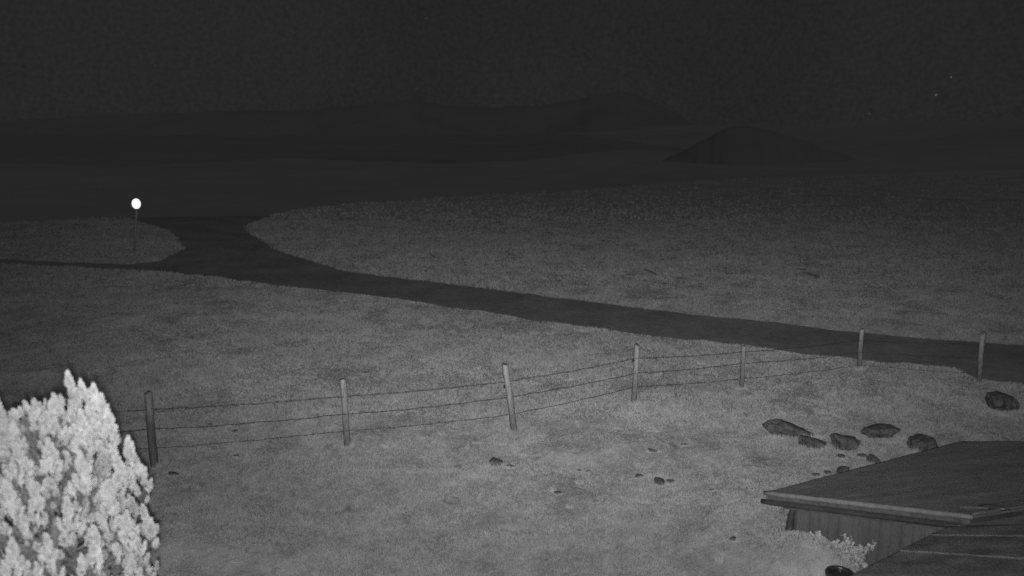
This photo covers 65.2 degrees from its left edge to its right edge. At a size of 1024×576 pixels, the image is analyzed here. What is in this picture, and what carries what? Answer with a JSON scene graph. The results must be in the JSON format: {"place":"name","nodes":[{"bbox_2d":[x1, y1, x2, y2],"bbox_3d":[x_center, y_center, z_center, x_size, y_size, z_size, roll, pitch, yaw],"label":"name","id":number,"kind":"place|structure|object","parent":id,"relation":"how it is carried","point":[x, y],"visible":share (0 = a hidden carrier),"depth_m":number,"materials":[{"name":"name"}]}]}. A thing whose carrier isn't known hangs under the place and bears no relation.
{"place":"outdoors","nodes":[
{"label":"outdoors","id":0,"kind":"place"},
{"bbox_2d":[0,91,694,135],"bbox_3d":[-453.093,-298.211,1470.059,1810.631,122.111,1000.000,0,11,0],"label":"mountain","id":1,"kind":"structure","parent":0,"point":[615,111],"depth_m":1298.23,"materials":[{"name":"black"}]},
{"bbox_2d":[0,120,1023,575],"bbox_3d":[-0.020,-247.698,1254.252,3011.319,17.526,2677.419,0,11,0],"label":"ground","id":2,"kind":"structure","parent":0,"point":[46,178],"depth_m":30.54,"materials":[{"name":"grey plant"}]},
{"bbox_2d":[0,370,159,575],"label":"pine tree","id":3,"kind":"object","parent":2,"relation":"on","point":[20,468],"visible":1,"depth_m":5.66,"materials":[{"name":"white plant"}]},
{"bbox_2d":[132,199,140,251],"bbox_3d":[-18.200,-2.858,38.722,0.656,2.936,0.403,0,11,0],"label":"street lamp","id":4,"kind":"object","parent":2,"relation":"on","point":[136,204],"visible":0.98,"depth_m":38.51,"materials":[{"name":"white"}]},
{"bbox_2d":[168,471,178,475],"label":"rock","id":5,"kind":"object","parent":2,"relation":"on","point":[170,473],"visible":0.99,"depth_m":14.12,"materials":[{"name":"grey stone"}]},
{"bbox_2d":[488,457,503,465],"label":"rock","id":6,"kind":"object","parent":2,"relation":"on","point":[495,461],"visible":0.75,"depth_m":14.51,"materials":[{"name":"grey stone"}]},
{"bbox_2d":[57,329,985,467],"bbox_3d":[0.345,2.164,16.898,21.706,1.775,1.892,-3,12,-14],"label":"wire fence","id":7,"kind":"object","parent":2,"relation":"on","point":[152,445],"visible":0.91,"depth_m":15.90,"materials":[{"name":"grey wood"}]},
{"bbox_2d":[642,269,658,275],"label":"rock","id":8,"kind":"object","parent":2,"relation":"on","point":[646,272],"visible":0.49,"depth_m":32.86,"materials":[{"name":"grey stone"}]},
{"bbox_2d":[654,477,664,485],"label":"rock","id":9,"kind":"object","parent":2,"relation":"on","point":[658,481],"visible":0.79,"depth_m":13.71,"materials":[{"name":"grey stone"}]},
{"bbox_2d":[762,419,814,437],"bbox_3d":[5.496,2.879,15.910,1.100,0.389,0.405,21,13,2],"label":"rock","id":10,"kind":"object","parent":2,"relation":"on","point":[780,426],"visible":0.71,"depth_m":15.77,"materials":[{"name":"grey stone"}]},
{"bbox_2d":[795,272,819,278],"bbox_3d":[12.014,-0.389,32.473,0.850,0.484,0.901,-8,14,-34],"label":"rock","id":11,"kind":"object","parent":2,"relation":"on","point":[805,274],"visible":0.5,"depth_m":32.29,"materials":[{"name":"grey stone"}]},
{"bbox_2d":[798,435,826,448],"bbox_3d":[5.774,3.001,15.332,0.574,0.266,0.385,15,12,1],"label":"rock","id":12,"kind":"object","parent":2,"relation":"on","point":[808,441],"visible":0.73,"depth_m":15.24,"materials":[{"name":"grey stone"}]},
{"bbox_2d":[808,531,825,539],"bbox_3d":[4.099,3.342,10.720,0.205,0.147,0.214,-5,13,-25],"label":"leafy plant","id":13,"kind":"object","parent":2,"relation":"on","point":[818,533],"visible":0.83,"depth_m":10.74,"materials":[{"name":"grey plant"}]},
{"bbox_2d":[825,565,853,575],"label":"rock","id":14,"kind":"object","parent":2,"relation":"on","point":[834,570],"visible":0.95,"depth_m":9.91,"materials":[{"name":"grey stone"}]},
{"bbox_2d":[833,539,849,549],"bbox_3d":[4.330,3.411,10.543,0.161,0.177,0.286,-6,13,-29],"label":"leafy plant","id":15,"kind":"object","parent":2,"relation":"on","point":[836,541],"visible":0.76,"depth_m":10.56,"materials":[{"name":"grey plant"}]},
{"bbox_2d":[836,466,849,473],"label":"rock","id":16,"kind":"object","parent":2,"relation":"on","point":[841,469],"visible":0.64,"depth_m":14.10,"materials":[{"name":"grey stone"}]},
{"bbox_2d":[830,433,860,450],"bbox_3d":[6.287,3.020,15.198,0.548,0.487,0.398,12,12,1],"label":"rock","id":17,"kind":"object","parent":2,"relation":"on","point":[846,442],"visible":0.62,"depth_m":15.04,"materials":[{"name":"grey stone"}]},
{"bbox_2d":[830,541,862,557],"bbox_3d":[4.378,3.458,10.428,0.399,0.268,0.293,0,11,0],"label":"leafy plant","id":18,"kind":"object","parent":2,"relation":"on","point":[846,551],"visible":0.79,"depth_m":10.40,"materials":[{"name":"grey plant"}]},
{"bbox_2d":[844,549,867,569],"bbox_3d":[4.654,3.596,10.314,0.502,0.340,0.594,-10,15,-41],"label":"leafy plant","id":19,"kind":"object","parent":2,"relation":"on","point":[863,564],"visible":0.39,"depth_m":10.34,"materials":[{"name":"grey plant"}]},
{"bbox_2d":[840,534,875,565],"bbox_3d":[4.477,3.433,10.385,0.371,0.464,0.455,-11,16,-43],"label":"leafy plant","id":20,"kind":"object","parent":2,"relation":"on","point":[866,549],"visible":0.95,"depth_m":10.32,"materials":[{"name":"grey plant"}]},
{"bbox_2d":[866,454,880,463],"bbox_3d":[6.579,3.137,14.539,0.260,0.220,0.184,10,15,42],"label":"rock","id":21,"kind":"object","parent":2,"relation":"on","point":[872,458],"visible":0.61,"depth_m":14.48,"materials":[{"name":"grey stone"}]},
{"bbox_2d":[860,423,900,437],"bbox_3d":[7.281,2.894,15.790,0.858,0.387,0.442,0,11,0],"label":"rock","id":22,"kind":"object","parent":2,"relation":"on","point":[879,430],"visible":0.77,"depth_m":15.66,"materials":[{"name":"grey stone"}]},
{"bbox_2d":[761,442,1023,566],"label":"shed","id":23,"kind":"structure","parent":2,"relation":"on","point":[892,507],"depth_m":10.54,"materials":[{"name":"wood"}]},
{"bbox_2d":[907,433,937,451],"bbox_3d":[7.808,3.034,15.149,0.547,0.433,0.562,-6,12,-1],"label":"rock","id":24,"kind":"object","parent":2,"relation":"on","point":[922,441],"visible":0.66,"depth_m":15.05,"materials":[{"name":"grey stone"}]},
{"bbox_2d":[852,525,1023,575],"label":"outbuilding","id":25,"kind":"structure","parent":2,"relation":"on","point":[977,551],"depth_m":7.60,"materials":[{"name":"wood"}]},
{"bbox_2d":[985,391,1019,411],"bbox_3d":[10.607,2.595,17.297,0.705,0.664,0.567,0,11,0],"label":"rock","id":26,"kind":"object","parent":2,"relation":"on","point":[998,400],"visible":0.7,"depth_m":17.11,"materials":[{"name":"grey stone"}]},
{"bbox_2d":[0,216,1023,383],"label":"road","id":27,"kind":"structure","parent":0,"point":[229,247],"depth_m":28.06,"materials":[{"name":"grey asphalt"}]},
{"bbox_2d":[0,0,1023,124],"label":"sky","id":28,"kind":"structure","parent":0,"point":[702,61],"materials":[{"name":"black"}]},
{"bbox_2d":[663,125,856,164],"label":"hill","id":29,"kind":"structure","parent":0,"point":[743,145],"depth_m":202.48,"materials":[{"name":"black"}]}
]}

